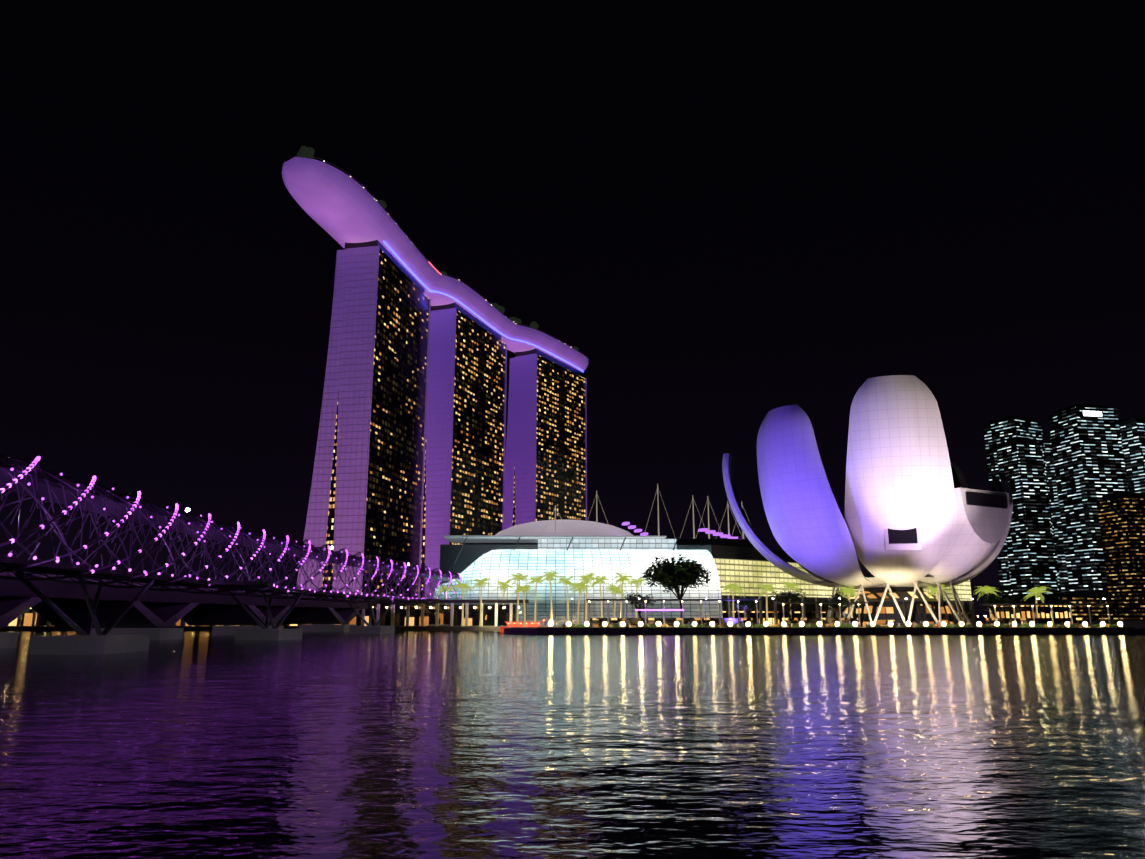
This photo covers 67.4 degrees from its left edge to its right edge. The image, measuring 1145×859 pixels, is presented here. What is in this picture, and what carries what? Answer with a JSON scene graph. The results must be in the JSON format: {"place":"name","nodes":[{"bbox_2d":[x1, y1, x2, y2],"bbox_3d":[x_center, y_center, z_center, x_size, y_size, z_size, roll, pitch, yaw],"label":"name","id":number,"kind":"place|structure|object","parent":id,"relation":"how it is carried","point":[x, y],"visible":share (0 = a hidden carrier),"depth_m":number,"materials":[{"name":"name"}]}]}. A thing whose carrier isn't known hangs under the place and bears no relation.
{"place":"outdoors","nodes":[
{"label":"outdoors","id":0,"kind":"place"},
{"bbox_2d":[0,619,1144,858],"bbox_3d":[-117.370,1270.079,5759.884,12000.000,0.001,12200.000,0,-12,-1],"label":"water","id":1,"kind":"structure","parent":0,"point":[394,745],"depth_m":24.52,"materials":[{"name":"black liquid"}]},
{"bbox_2d":[0,569,428,647],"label":"bridge","id":2,"kind":"structure","parent":1,"relation":"on","point":[156,615],"depth_m":148.99,"materials":[{"name":"metal"}]},
{"bbox_2d":[0,454,461,654],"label":"pedestrian bridge","id":3,"kind":"structure","parent":1,"relation":"on","point":[53,486],"depth_m":106.58,"materials":[{"name":"purple metal"}]},
{"bbox_2d":[0,456,460,599],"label":"bridge lights","id":4,"kind":"object","parent":3,"relation":"attached to","point":[42,498],"visible":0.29,"depth_m":107.01},
{"bbox_2d":[185,508,409,565],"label":"bridge lights","id":5,"kind":"object","parent":3,"relation":"attached to","point":[187,510],"visible":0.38,"depth_m":117.86},
{"bbox_2d":[500,619,547,631],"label":"boat","id":6,"kind":"object","parent":1,"relation":"on","point":[518,625],"visible":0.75,"depth_m":233.60,"materials":[{"name":"red"}]},
{"bbox_2d":[0,620,1144,634],"bbox_3d":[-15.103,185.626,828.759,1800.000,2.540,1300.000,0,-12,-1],"label":"waterfront promenade","id":7,"kind":"structure","parent":0,"point":[1133,627],"depth_m":195.92,"materials":[{"name":"concrete"}]},
{"bbox_2d":[6,599,528,625],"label":"shore colonnade","id":8,"kind":"object","parent":7,"relation":"on","point":[496,614],"visible":0.27,"depth_m":261.11,"materials":[{"name":"grey"}]},
{"bbox_2d":[296,240,430,597],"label":"hotel tower","id":9,"kind":"structure","parent":7,"relation":"on","point":[366,493],"depth_m":437.48,"materials":[{"name":"grey"}]},
{"bbox_2d":[436,583,455,604],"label":"palm","id":10,"kind":"object","parent":7,"relation":"on","point":[449,588],"visible":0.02,"depth_m":267.62,"materials":[{"name":"green plant"}]},
{"bbox_2d":[451,580,474,625],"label":"palm","id":11,"kind":"object","parent":7,"relation":"on","point":[462,586],"visible":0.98,"depth_m":261.70,"materials":[{"name":"green plant"}]},
{"bbox_2d":[420,302,506,598],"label":"hotel tower","id":12,"kind":"structure","parent":7,"relation":"on","point":[464,482],"depth_m":531.71,"materials":[{"name":"grey"}]},
{"bbox_2d":[472,578,492,625],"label":"palm","id":13,"kind":"object","parent":7,"relation":"on","point":[482,583],"visible":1,"depth_m":255.69,"materials":[{"name":"green plant"}]},
{"bbox_2d":[492,579,514,604],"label":"palm","id":14,"kind":"object","parent":7,"relation":"on","point":[505,585],"visible":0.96,"depth_m":264.66,"materials":[{"name":"green plant"}]},
{"bbox_2d":[507,572,529,623],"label":"palm","id":15,"kind":"object","parent":7,"relation":"on","point":[518,576],"visible":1,"depth_m":252.63,"materials":[{"name":"green plant"}]},
{"bbox_2d":[512,583,533,626],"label":"palm","id":16,"kind":"object","parent":7,"relation":"on","point":[523,589],"visible":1,"depth_m":230.42,"materials":[{"name":"green plant"}]},
{"bbox_2d":[527,576,544,623],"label":"palm","id":17,"kind":"object","parent":7,"relation":"on","point":[536,580],"visible":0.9,"depth_m":260.74,"materials":[{"name":"green plant"}]},
{"bbox_2d":[504,348,586,529],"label":"hotel tower","id":18,"kind":"structure","parent":7,"relation":"on","point":[546,459],"depth_m":625.49,"materials":[{"name":"grey"}]},
{"bbox_2d":[281,146,588,371],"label":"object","id":19,"kind":"structure","parent":18,"relation":"on","point":[341,208],"depth_m":445.20,"materials":[{"name":"grey"}]},
{"bbox_2d":[537,570,560,622],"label":"palm","id":20,"kind":"object","parent":7,"relation":"on","point":[549,577],"visible":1,"depth_m":250.91,"materials":[{"name":"green plant"}]},
{"bbox_2d":[556,576,575,621],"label":"palm","id":21,"kind":"object","parent":7,"relation":"on","point":[566,581],"visible":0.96,"depth_m":258.32,"materials":[{"name":"green plant"}]},
{"bbox_2d":[434,535,722,625],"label":"shopping mall building","id":22,"kind":"structure","parent":7,"relation":"on","point":[578,556],"depth_m":276.40,"materials":[{"name":"white glass"}]},
{"bbox_2d":[477,520,632,544],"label":"domed roof","id":23,"kind":"structure","parent":22,"relation":"on","point":[576,528],"depth_m":363.54,"materials":[{"name":"grey metal"}]},
{"bbox_2d":[565,581,593,623],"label":"palm","id":24,"kind":"object","parent":7,"relation":"on","point":[581,585],"visible":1,"depth_m":226.95,"materials":[{"name":"green plant"}]},
{"bbox_2d":[576,572,599,621],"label":"palm","id":25,"kind":"object","parent":7,"relation":"on","point":[587,577],"visible":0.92,"depth_m":250.45,"materials":[{"name":"green plant"}]},
{"bbox_2d":[589,575,611,617],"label":"palm","id":26,"kind":"object","parent":7,"relation":"on","point":[600,579],"visible":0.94,"depth_m":256.74,"materials":[{"name":"green plant"}]},
{"bbox_2d":[602,584,625,617],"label":"palm","id":27,"kind":"object","parent":7,"relation":"on","point":[618,590],"visible":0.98,"depth_m":233.41,"materials":[{"name":"green plant"}]},
{"bbox_2d":[612,572,633,617],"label":"palm","id":28,"kind":"object","parent":7,"relation":"on","point":[622,579],"visible":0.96,"depth_m":249.27,"materials":[{"name":"green plant"}]},
{"bbox_2d":[627,577,646,617],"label":"palm","id":29,"kind":"object","parent":7,"relation":"on","point":[637,581],"visible":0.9,"depth_m":255.51,"materials":[{"name":"green plant"}]},
{"bbox_2d":[624,590,655,617],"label":"promenade tree","id":30,"kind":"object","parent":7,"relation":"on","point":[631,596],"visible":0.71,"depth_m":222.65,"materials":[{"name":"green plant"}]},
{"bbox_2d":[640,555,711,617],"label":"rain tree","id":31,"kind":"object","parent":7,"relation":"on","point":[669,576],"visible":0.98,"depth_m":251.29,"materials":[{"name":"green plant"}]},
{"bbox_2d":[723,583,745,617],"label":"palm","id":32,"kind":"object","parent":7,"relation":"on","point":[733,586],"visible":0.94,"depth_m":241.80,"materials":[{"name":"green plant"}]},
{"bbox_2d":[735,596,759,627],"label":"promenade tree","id":33,"kind":"object","parent":7,"relation":"on","point":[749,605],"visible":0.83,"depth_m":220.86,"materials":[{"name":"green plant"}]},
{"bbox_2d":[753,584,775,623],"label":"palm","id":34,"kind":"object","parent":7,"relation":"on","point":[766,587],"visible":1,"depth_m":235.66,"materials":[{"name":"green plant"}]},
{"bbox_2d":[770,589,807,617],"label":"promenade tree","id":35,"kind":"object","parent":7,"relation":"on","point":[783,596],"visible":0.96,"depth_m":227.34,"materials":[{"name":"green plant"}]},
{"bbox_2d":[780,581,804,613],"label":"palm","id":36,"kind":"object","parent":7,"relation":"on","point":[789,585],"visible":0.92,"depth_m":242.65,"materials":[{"name":"green plant"}]},
{"bbox_2d":[539,624,1120,627],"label":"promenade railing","id":37,"kind":"object","parent":7,"relation":"on","point":[916,625],"visible":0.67,"depth_m":196.26,"materials":[{"name":"silver metal"}]},
{"bbox_2d":[548,622,1122,627],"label":"promenade lights","id":38,"kind":"object","parent":7,"relation":"on","point":[712,624],"visible":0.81,"depth_m":196.28,"materials":[{"name":"grey metal"}]},
{"bbox_2d":[571,598,1104,627],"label":"street lamps","id":39,"kind":"object","parent":7,"relation":"on","point":[904,610],"visible":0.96,"depth_m":206.10,"materials":[{"name":"grey metal"}]},
{"bbox_2d":[822,592,856,617],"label":"promenade tree","id":40,"kind":"object","parent":7,"relation":"on","point":[836,599],"visible":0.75,"depth_m":221.69,"materials":[{"name":"green plant"}]},
{"bbox_2d":[562,599,1121,627],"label":"promenade pavilions","id":41,"kind":"object","parent":7,"relation":"on","point":[702,623],"visible":0.83,"depth_m":216.33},
{"bbox_2d":[834,587,856,617],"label":"palm","id":42,"kind":"object","parent":7,"relation":"on","point":[849,591],"visible":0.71,"depth_m":232.04,"materials":[{"name":"green plant"}]},
{"bbox_2d":[602,624,1109,627],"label":"lights","id":43,"kind":"object","parent":7,"relation":"on","point":[770,625],"visible":0.62,"depth_m":200.10,"materials":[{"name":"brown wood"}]},
{"bbox_2d":[722,375,1012,627],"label":"museum building","id":44,"kind":"structure","parent":7,"relation":"on","point":[919,514],"depth_m":220.03,"materials":[{"name":"white concrete"}]},
{"bbox_2d":[924,584,951,599],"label":"palm","id":45,"kind":"object","parent":7,"relation":"on","point":[935,590],"visible":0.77,"depth_m":229.43,"materials":[{"name":"green plant"}]},
{"bbox_2d":[975,586,1004,617],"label":"palm","id":46,"kind":"object","parent":7,"relation":"on","point":[987,589],"visible":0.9,"depth_m":233.41,"materials":[{"name":"green plant"}]},
{"bbox_2d":[978,591,1011,616],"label":"promenade tree","id":47,"kind":"object","parent":7,"relation":"on","point":[991,599],"visible":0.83,"depth_m":221.80,"materials":[{"name":"green plant"}]},
{"bbox_2d":[991,596,1074,617],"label":"building","id":48,"kind":"structure","parent":7,"relation":"on","point":[1025,611],"depth_m":232.16,"materials":[{"name":"yellow glass"}]},
{"bbox_2d":[1023,586,1052,617],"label":"palm","id":49,"kind":"object","parent":7,"relation":"on","point":[1036,591],"visible":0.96,"depth_m":224.79,"materials":[{"name":"green plant"}]},
{"bbox_2d":[1096,492,1144,619],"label":"skyscraper","id":50,"kind":"structure","parent":7,"relation":"on","point":[1121,516],"depth_m":878.98,"materials":[{"name":"black glass"}]},
{"bbox_2d":[700,545,975,623],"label":"building","id":51,"kind":"structure","parent":0,"point":[746,568],"depth_m":313.38,"materials":[{"name":"beige glass"}]},
{"bbox_2d":[541,484,763,547],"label":"masts","id":52,"kind":"object","parent":51,"relation":"on","point":[734,541],"visible":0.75,"depth_m":363.48,"materials":[{"name":"metal"}]},
{"bbox_3d":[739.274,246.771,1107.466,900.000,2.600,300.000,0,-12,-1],"label":"business district land","id":53,"kind":"structure","parent":0,"visible":0},
{"bbox_2d":[983,416,1060,597],"bbox_3d":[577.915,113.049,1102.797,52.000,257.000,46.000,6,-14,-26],"label":"skyscraper","id":54,"kind":"structure","parent":53,"relation":"on","point":[997,432],"depth_m":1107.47,"materials":[{"name":"black glass"}]},
{"bbox_2d":[1043,441,1052,457],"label":"skyscraper","id":55,"kind":"structure","parent":53,"relation":"on","point":[1048,449],"depth_m":1243.62,"materials":[{"name":"black glass"}]},
{"bbox_2d":[1045,457,1069,591],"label":"skyscraper","id":56,"kind":"structure","parent":53,"relation":"on","point":[1057,526],"depth_m":1116.19,"materials":[{"name":"black glass"}]},
{"bbox_2d":[1053,592,1115,619],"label":"podium","id":57,"kind":"object","parent":53,"relation":"on","point":[1079,611],"visible":0.45,"depth_m":881.38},
{"bbox_2d":[1048,404,1127,591],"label":"skyscraper","id":58,"kind":"structure","parent":53,"relation":"on","point":[1088,459],"depth_m":992.76,"materials":[{"name":"black glass"}]},
{"bbox_2d":[1119,412,1144,492],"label":"skyscraper","id":59,"kind":"structure","parent":53,"relation":"on","point":[1132,432],"depth_m":1012.15,"materials":[{"name":"black glass"}]}
]}

